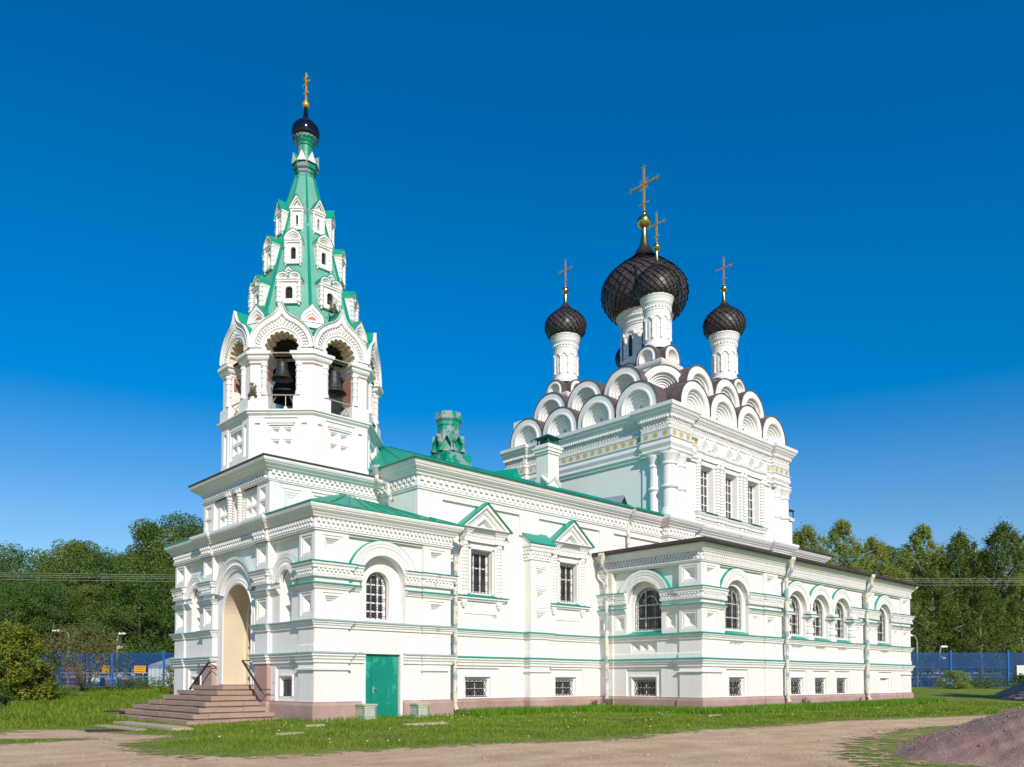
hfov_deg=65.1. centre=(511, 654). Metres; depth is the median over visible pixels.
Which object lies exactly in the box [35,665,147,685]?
railing
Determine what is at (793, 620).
window
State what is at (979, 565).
birch tree
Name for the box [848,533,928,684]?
birch tree
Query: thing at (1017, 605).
birch tree
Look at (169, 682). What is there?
sapling
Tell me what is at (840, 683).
basement window
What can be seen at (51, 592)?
broadleaf tree
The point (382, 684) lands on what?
door
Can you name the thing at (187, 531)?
broadleaf tree
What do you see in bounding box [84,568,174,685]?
broadleaf tree
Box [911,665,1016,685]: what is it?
railing
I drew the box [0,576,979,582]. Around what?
power line
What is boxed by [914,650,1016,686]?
fence
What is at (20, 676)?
shrub
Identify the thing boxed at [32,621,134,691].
shrub
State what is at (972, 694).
ground
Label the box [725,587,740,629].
window
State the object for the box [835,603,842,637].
window
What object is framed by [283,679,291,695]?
basement window
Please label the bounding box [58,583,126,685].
broadleaf tree
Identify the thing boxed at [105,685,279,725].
entrance steps
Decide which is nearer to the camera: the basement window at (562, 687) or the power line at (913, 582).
the basement window at (562, 687)
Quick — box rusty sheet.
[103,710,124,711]
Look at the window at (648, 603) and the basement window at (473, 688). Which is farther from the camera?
the window at (648, 603)
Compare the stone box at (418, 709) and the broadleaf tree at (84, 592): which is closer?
the stone box at (418, 709)
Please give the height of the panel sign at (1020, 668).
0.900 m
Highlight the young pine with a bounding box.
[39,642,79,696]
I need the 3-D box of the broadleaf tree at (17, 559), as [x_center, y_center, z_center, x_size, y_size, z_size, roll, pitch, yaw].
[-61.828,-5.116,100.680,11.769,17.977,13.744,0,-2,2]
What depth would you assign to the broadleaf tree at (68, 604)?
99.61 m
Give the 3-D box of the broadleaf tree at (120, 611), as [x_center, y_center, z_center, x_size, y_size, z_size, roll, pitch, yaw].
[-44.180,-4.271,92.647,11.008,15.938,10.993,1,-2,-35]
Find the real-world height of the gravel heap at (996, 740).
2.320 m
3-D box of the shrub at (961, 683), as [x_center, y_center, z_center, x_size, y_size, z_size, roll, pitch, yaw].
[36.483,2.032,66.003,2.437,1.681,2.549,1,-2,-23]
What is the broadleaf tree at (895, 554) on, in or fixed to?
on the ground at (972, 694)
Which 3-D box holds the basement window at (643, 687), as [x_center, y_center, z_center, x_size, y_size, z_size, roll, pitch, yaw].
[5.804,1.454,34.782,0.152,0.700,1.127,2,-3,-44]
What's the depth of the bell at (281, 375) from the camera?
29.52 m
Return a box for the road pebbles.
[4,715,989,766]
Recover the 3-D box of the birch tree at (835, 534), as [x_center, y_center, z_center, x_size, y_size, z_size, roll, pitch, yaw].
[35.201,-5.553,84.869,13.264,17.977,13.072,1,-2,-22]
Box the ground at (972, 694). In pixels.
[0,681,1023,766]
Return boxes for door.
[366,654,398,716]
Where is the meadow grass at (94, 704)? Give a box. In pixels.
[0,685,173,727]
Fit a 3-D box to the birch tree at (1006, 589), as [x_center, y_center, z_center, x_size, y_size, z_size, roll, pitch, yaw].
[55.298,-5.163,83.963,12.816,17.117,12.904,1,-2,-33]
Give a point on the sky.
(857, 166)
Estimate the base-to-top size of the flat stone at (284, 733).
0.085 m
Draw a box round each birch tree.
[792,520,845,566]
[820,518,876,572]
[842,563,877,574]
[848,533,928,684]
[878,564,952,685]
[884,522,974,685]
[910,566,988,685]
[914,527,1019,684]
[921,573,1023,685]
[943,517,1023,685]
[945,548,1018,685]
[957,532,1023,684]
[975,570,1023,683]
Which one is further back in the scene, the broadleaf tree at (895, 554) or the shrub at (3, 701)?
the broadleaf tree at (895, 554)
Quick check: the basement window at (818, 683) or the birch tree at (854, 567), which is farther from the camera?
the birch tree at (854, 567)
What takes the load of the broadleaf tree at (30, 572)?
on the ground at (972, 694)
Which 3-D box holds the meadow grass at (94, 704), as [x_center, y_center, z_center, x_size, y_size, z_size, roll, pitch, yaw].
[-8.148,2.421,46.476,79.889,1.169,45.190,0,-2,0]
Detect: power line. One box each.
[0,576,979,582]
[6,579,174,581]
[41,575,1023,580]
[49,573,1023,578]
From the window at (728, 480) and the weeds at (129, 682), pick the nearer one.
the window at (728, 480)
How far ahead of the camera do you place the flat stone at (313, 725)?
23.24 m
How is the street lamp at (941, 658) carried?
on the ground at (972, 694)
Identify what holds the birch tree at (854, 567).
on the ground at (972, 694)
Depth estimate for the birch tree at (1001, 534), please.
79.39 m
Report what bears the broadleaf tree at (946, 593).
on the ground at (972, 694)
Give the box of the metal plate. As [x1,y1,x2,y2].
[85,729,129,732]
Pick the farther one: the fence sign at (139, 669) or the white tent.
the white tent
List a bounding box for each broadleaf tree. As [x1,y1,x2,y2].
[0,540,64,652]
[0,560,33,671]
[0,563,62,661]
[0,581,57,666]
[1,576,100,681]
[23,538,109,670]
[33,544,116,684]
[57,545,141,685]
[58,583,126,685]
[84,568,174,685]
[89,551,155,684]
[98,548,173,684]
[105,518,204,670]
[107,510,203,657]
[141,563,175,664]
[869,543,939,659]
[920,554,988,684]
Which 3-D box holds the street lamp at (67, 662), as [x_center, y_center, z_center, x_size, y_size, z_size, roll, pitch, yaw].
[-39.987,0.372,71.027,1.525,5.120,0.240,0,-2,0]
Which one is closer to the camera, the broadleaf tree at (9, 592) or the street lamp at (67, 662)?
the street lamp at (67, 662)
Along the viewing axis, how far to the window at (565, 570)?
35.31 m
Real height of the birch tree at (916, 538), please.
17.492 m
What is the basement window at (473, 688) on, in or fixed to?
in the church
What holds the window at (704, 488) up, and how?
in the church
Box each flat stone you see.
[276,732,302,735]
[305,724,324,726]
[404,722,447,724]
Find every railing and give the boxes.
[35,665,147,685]
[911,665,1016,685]
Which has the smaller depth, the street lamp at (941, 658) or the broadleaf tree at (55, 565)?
the street lamp at (941, 658)
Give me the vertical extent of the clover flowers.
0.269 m
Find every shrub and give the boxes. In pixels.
[0,619,60,701]
[0,682,19,708]
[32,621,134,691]
[935,669,973,688]
[1008,673,1023,686]
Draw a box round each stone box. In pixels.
[355,704,377,719]
[409,703,429,717]
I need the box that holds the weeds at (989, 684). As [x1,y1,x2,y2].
[948,674,1020,688]
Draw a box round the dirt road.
[0,714,994,766]
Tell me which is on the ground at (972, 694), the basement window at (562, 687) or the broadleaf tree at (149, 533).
the broadleaf tree at (149, 533)
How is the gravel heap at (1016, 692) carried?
on the ground at (972, 694)
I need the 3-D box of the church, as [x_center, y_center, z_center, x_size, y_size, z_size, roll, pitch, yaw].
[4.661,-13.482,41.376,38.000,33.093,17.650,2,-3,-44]
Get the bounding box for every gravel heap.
[888,706,1023,766]
[991,683,1023,698]
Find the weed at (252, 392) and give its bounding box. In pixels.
[248,382,257,396]
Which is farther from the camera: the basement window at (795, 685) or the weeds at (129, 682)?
the weeds at (129, 682)
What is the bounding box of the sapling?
[159,664,173,693]
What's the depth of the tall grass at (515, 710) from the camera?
32.66 m
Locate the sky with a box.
[0,0,1023,680]
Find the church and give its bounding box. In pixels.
[163,73,918,721]
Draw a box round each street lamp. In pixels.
[52,630,69,685]
[116,633,125,685]
[911,634,918,686]
[939,646,947,684]
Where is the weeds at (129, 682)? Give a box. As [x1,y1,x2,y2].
[105,674,173,687]
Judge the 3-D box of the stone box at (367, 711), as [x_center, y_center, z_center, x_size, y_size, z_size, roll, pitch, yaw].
[-4.847,1.934,26.649,0.550,0.570,0.550,2,-2,-41]
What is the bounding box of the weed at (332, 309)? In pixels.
[327,297,342,313]
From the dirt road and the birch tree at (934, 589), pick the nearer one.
the dirt road
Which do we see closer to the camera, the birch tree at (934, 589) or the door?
the door
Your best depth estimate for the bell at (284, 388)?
31.83 m
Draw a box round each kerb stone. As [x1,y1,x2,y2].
[94,724,145,730]
[113,721,192,730]
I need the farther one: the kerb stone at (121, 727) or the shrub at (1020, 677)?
the shrub at (1020, 677)
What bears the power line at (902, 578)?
attached to the utility pole
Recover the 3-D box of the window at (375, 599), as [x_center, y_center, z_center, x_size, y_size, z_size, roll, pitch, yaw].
[-4.810,-1.986,28.047,0.878,1.670,0.145,2,-3,-44]
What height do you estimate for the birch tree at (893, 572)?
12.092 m
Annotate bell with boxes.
[271,357,292,382]
[273,363,295,405]
[328,364,346,397]
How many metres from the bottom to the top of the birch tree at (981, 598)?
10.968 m
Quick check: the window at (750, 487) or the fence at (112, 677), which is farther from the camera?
the fence at (112, 677)
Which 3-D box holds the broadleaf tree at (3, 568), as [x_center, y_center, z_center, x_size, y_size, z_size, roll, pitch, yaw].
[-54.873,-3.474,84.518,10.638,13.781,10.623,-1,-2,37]
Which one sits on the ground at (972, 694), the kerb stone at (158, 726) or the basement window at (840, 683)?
the kerb stone at (158, 726)
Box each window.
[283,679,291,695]
[366,574,385,619]
[465,680,486,696]
[471,551,488,593]
[555,680,572,695]
[560,564,572,602]
[635,588,661,630]
[635,680,655,695]
[701,469,707,511]
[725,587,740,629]
[726,477,731,517]
[729,680,741,695]
[748,484,752,523]
[789,596,798,634]
[791,680,800,693]
[813,600,821,636]
[815,680,823,693]
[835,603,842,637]
[837,680,844,692]
[877,610,884,641]
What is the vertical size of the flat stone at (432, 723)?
0.085 m
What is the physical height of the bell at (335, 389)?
1.180 m
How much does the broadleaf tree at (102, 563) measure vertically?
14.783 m
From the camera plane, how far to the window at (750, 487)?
45.83 m
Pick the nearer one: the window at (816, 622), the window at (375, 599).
the window at (375, 599)
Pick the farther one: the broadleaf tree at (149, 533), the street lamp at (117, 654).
the broadleaf tree at (149, 533)
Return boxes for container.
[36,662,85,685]
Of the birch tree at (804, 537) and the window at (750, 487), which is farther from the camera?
the birch tree at (804, 537)
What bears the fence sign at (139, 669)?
attached to the fence at (112, 677)
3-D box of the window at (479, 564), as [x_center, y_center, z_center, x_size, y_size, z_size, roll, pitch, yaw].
[-1.380,-3.199,31.738,1.078,1.700,0.144,2,-3,-44]
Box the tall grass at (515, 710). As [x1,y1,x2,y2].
[275,697,952,723]
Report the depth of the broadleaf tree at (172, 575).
79.75 m
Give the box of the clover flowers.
[219,702,1023,740]
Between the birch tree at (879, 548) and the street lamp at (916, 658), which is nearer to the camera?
the street lamp at (916, 658)
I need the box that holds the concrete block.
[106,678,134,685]
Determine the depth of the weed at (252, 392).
29.20 m
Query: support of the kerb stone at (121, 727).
on the ground at (972, 694)
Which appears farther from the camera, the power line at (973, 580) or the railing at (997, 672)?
the railing at (997, 672)
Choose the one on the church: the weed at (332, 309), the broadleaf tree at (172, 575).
the weed at (332, 309)
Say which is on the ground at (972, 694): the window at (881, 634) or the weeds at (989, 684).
the weeds at (989, 684)
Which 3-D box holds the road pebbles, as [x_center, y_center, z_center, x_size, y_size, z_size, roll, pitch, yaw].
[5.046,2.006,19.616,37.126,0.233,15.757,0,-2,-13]
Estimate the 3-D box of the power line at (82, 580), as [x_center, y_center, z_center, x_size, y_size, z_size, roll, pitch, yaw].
[2.500,-5.853,64.679,99.000,0.582,0.018,0,-2,0]
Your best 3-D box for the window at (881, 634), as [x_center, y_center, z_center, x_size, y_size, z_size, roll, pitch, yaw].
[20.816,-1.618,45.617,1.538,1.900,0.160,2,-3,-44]
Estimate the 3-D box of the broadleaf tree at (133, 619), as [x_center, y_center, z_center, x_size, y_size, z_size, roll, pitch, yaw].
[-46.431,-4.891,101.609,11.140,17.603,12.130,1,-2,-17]
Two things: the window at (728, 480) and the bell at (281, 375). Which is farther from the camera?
the window at (728, 480)
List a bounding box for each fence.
[7,650,173,686]
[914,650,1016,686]
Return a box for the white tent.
[148,657,173,685]
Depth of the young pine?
53.96 m
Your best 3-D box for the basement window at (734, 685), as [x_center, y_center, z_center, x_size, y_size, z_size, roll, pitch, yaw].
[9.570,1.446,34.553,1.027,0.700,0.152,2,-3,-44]
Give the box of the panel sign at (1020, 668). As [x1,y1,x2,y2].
[1017,665,1023,674]
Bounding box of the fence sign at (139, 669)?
[134,666,145,672]

